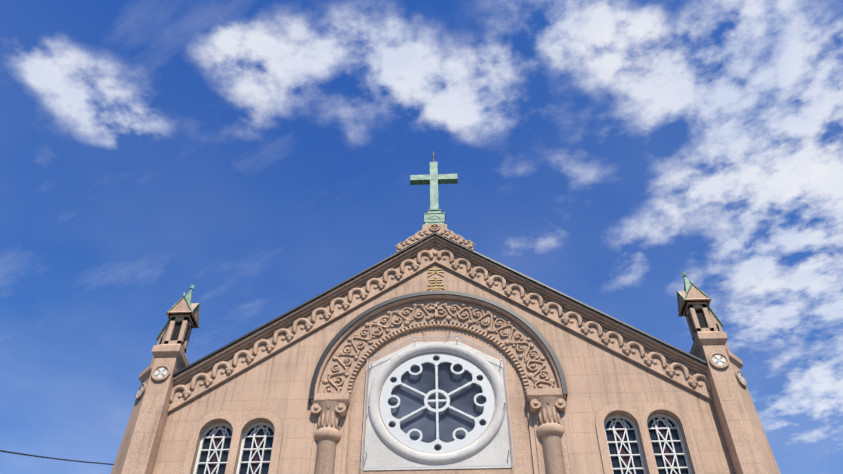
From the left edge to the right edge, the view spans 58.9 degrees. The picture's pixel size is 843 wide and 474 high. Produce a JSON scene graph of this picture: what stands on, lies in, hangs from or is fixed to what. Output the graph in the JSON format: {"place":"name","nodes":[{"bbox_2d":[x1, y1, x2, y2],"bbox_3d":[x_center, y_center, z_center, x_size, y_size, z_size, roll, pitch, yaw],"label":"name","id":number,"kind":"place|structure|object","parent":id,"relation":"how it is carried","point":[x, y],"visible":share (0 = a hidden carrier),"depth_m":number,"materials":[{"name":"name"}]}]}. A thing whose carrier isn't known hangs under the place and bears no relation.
{"place":"outdoors","nodes":[
{"label":"outdoors","id":0,"kind":"place"},
{"bbox_2d":[0,0,842,473],"label":"sky","id":1,"kind":"structure","parent":0,"point":[260,157],"materials":[{"name":"blue"}]},
{"bbox_2d":[152,263,734,473],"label":"facade wall","id":2,"kind":"structure","parent":0,"point":[598,378],"depth_m":15.92,"materials":[{"name":"beige stone"}]},
{"bbox_2d":[395,224,475,252],"bbox_3d":[0.351,0.101,18.846,2.017,0.982,0.296,-2,-44,2],"label":"gable peak ornament","id":3,"kind":"object","parent":2,"relation":"on","point":[428,230],"visible":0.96,"depth_m":18.79,"materials":[{"name":"beige stone"}]},
{"bbox_2d":[363,341,511,470],"bbox_3d":[0.323,3.541,16.032,2.980,3.120,0.068,-2,-44,2],"label":"window surround panel","id":4,"kind":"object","parent":2,"relation":"attached to","point":[497,441],"depth_m":15.21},
{"bbox_2d":[365,331,509,455],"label":"rose cover fixings","id":5,"kind":"object","parent":4,"relation":"attached to","point":[414,341],"visible":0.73,"depth_m":16.51,"materials":[{"name":"grey metal"}]},
{"bbox_2d":[173,233,706,376],"bbox_3d":[0.972,12.618,29.037,11.860,4.283,32.300,-2,-44,2],"label":"roof edge","id":6,"kind":"object","parent":2,"relation":"on","point":[467,249],"visible":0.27,"depth_m":17.27,"materials":[{"name":"black metal"}]},
{"bbox_2d":[168,250,712,406],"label":"scalloped trim","id":7,"kind":"structure","parent":2,"relation":"attached to","point":[565,319],"depth_m":17.12,"materials":[{"name":"beige stone"}]},
{"bbox_2d":[197,418,688,473],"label":"window glass","id":8,"kind":"object","parent":2,"relation":"in","point":[609,435],"depth_m":15.28,"materials":[{"name":"glass"}]},
{"label":"ground surface","id":9,"kind":"structure","parent":0,"visible":0},
{"bbox_2d":[111,298,197,473],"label":"corner pier","id":10,"kind":"structure","parent":9,"relation":"on","point":[138,450],"depth_m":15.80,"materials":[{"name":"beige stone"}]},
{"bbox_2d":[0,450,113,464],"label":"overhead cable","id":11,"kind":"object","parent":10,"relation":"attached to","point":[53,458],"visible":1,"depth_m":12.32,"materials":[{"name":"black plastic"}]},
{"bbox_2d":[137,368,166,396],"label":"cross medallions","id":12,"kind":"object","parent":10,"relation":"attached to","point":[160,373],"visible":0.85,"depth_m":16.14,"materials":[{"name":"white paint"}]},
{"bbox_2d":[159,322,186,344],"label":"dark pinnacle openings","id":13,"kind":"object","parent":10,"relation":"attached to","point":[176,331],"visible":0.43,"depth_m":17.09,"materials":[{"name":"black"}]},
{"bbox_2d":[156,285,199,339],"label":"pinnacle roof trim","id":14,"kind":"structure","parent":10,"relation":"on","point":[188,297],"depth_m":17.63,"materials":[{"name":"green metal"}]},
{"bbox_2d":[167,297,198,327],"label":"pinnacle gablet roofs","id":15,"kind":"structure","parent":10,"relation":"attached to","point":[192,305],"depth_m":17.44,"materials":[{"name":"beige stone"}]},
{"bbox_2d":[310,393,349,473],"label":"column","id":16,"kind":"structure","parent":9,"relation":"on","point":[329,410],"depth_m":15.48,"materials":[{"name":"beige stone"}]},
{"bbox_2d":[526,388,565,473],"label":"column","id":17,"kind":"structure","parent":9,"relation":"on","point":[547,405],"depth_m":15.32,"materials":[{"name":"beige stone"}]},
{"bbox_2d":[678,285,780,473],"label":"corner pier","id":18,"kind":"structure","parent":9,"relation":"on","point":[748,445],"depth_m":15.34,"materials":[{"name":"beige stone"}]},
{"bbox_2d":[677,284,710,316],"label":"pinnacle gablet roofs","id":19,"kind":"structure","parent":18,"relation":"attached to","point":[683,293],"depth_m":17.09,"materials":[{"name":"beige stone"}]},
{"bbox_2d":[676,272,722,326],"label":"pinnacle roof trim","id":20,"kind":"structure","parent":18,"relation":"on","point":[687,284],"depth_m":17.29,"materials":[{"name":"green metal"}]},
{"bbox_2d":[690,310,719,330],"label":"dark pinnacle openings","id":21,"kind":"object","parent":18,"relation":"attached to","point":[701,318],"visible":0.36,"depth_m":16.75,"materials":[{"name":"black"}]},
{"bbox_2d":[712,355,744,382],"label":"cross medallions","id":22,"kind":"object","parent":18,"relation":"attached to","point":[719,360],"visible":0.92,"depth_m":15.80,"materials":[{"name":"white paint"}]},
{"bbox_3d":[0.987,16.871,25.485,11.800,15.075,31.500,-2,-44,2],"label":"church","id":23,"kind":"object","parent":9,"relation":"on","visible":0},
{"bbox_2d":[182,411,282,473],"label":"window surround","id":24,"kind":"object","parent":23,"relation":"attached to","point":[238,421],"visible":0.98,"depth_m":15.45,"materials":[{"name":"beige stone"}]},
{"bbox_2d":[410,162,457,223],"bbox_3d":[0.344,-1.107,20.177,1.310,2.635,0.460,-2,-44,2],"label":"cross","id":25,"kind":"object","parent":23,"relation":"on","point":[434,214],"visible":0.77,"depth_m":20.50,"materials":[{"name":"green metal"}]},
{"bbox_2d":[427,269,444,290],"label":"gilded characters","id":26,"kind":"object","parent":23,"relation":"attached to","point":[435,288],"visible":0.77,"depth_m":18.12,"materials":[{"name":"gold metal"}]},
{"bbox_2d":[368,343,505,463],"bbox_3d":[0.334,3.528,16.062,2.972,2.972,0.240,-2,-44,2],"label":"round window frame","id":27,"kind":"object","parent":23,"relation":"attached to","point":[483,440],"depth_m":15.80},
{"bbox_2d":[388,357,485,450],"bbox_3d":[0.338,3.601,16.138,2.552,2.552,0.010,-2,-44,2],"label":"rose window glass","id":28,"kind":"object","parent":27,"relation":"in","point":[466,401],"depth_m":16.14,"materials":[{"name":"glass"}]},
{"bbox_2d":[362,336,511,466],"bbox_3d":[0.316,3.410,15.897,3.040,3.180,0.001,-2,-44,2],"label":"rose acrylic cover","id":29,"kind":"object","parent":27,"relation":"attached to","point":[438,405],"visible":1,"depth_m":15.73,"materials":[{"name":"clear plastic"}]},
{"bbox_2d":[361,336,514,468],"bbox_3d":[0.316,3.415,15.901,3.052,3.192,0.012,-2,-44,2],"label":"window surround edge","id":30,"kind":"object","parent":27,"relation":"attached to","point":[438,466],"visible":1,"depth_m":15.49,"materials":[{"name":"grey stone"}]},
{"bbox_2d":[380,353,494,452],"bbox_3d":[0.334,3.532,16.066,2.512,2.512,0.050,-2,-44,2],"label":"rose window tracery","id":31,"kind":"object","parent":23,"relation":"attached to","point":[486,416],"depth_m":16.01,"materials":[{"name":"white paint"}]},
{"bbox_2d":[309,291,567,402],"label":"arch molding","id":32,"kind":"structure","parent":23,"relation":"attached to","point":[423,293],"depth_m":17.09,"materials":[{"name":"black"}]},
{"bbox_2d":[309,299,570,473],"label":"arch","id":33,"kind":"structure","parent":23,"relation":"attached to","point":[536,450],"depth_m":16.74,"materials":[{"name":"beige stone"}]},
{"bbox_2d":[347,322,528,396],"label":"arch inner trim","id":34,"kind":"structure","parent":33,"relation":"attached to","point":[438,324],"depth_m":16.93,"materials":[{"name":"beige stone"}]},
{"bbox_2d":[322,301,554,392],"bbox_3d":[0.357,2.452,16.882,5.059,2.544,0.122,-2,-44,2],"label":"arch scrollwork","id":35,"kind":"object","parent":33,"relation":"attached to","point":[551,382],"visible":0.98,"depth_m":17.08,"materials":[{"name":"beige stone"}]},
{"bbox_2d":[168,235,713,412],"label":"gable raking cornice","id":36,"kind":"structure","parent":23,"relation":"attached to","point":[439,244],"depth_m":17.17,"materials":[{"name":"beige stone"}]},
{"bbox_2d":[193,414,691,473],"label":"window frames","id":37,"kind":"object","parent":23,"relation":"attached to","point":[613,429],"visible":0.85,"depth_m":15.33,"materials":[{"name":"white metal"}]},
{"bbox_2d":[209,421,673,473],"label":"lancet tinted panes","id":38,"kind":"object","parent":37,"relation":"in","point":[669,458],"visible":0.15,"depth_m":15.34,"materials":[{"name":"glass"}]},
{"bbox_2d":[595,402,703,473],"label":"window surround","id":39,"kind":"object","parent":23,"relation":"attached to","point":[640,413],"visible":0.96,"depth_m":15.15,"materials":[{"name":"beige stone"}]}
]}

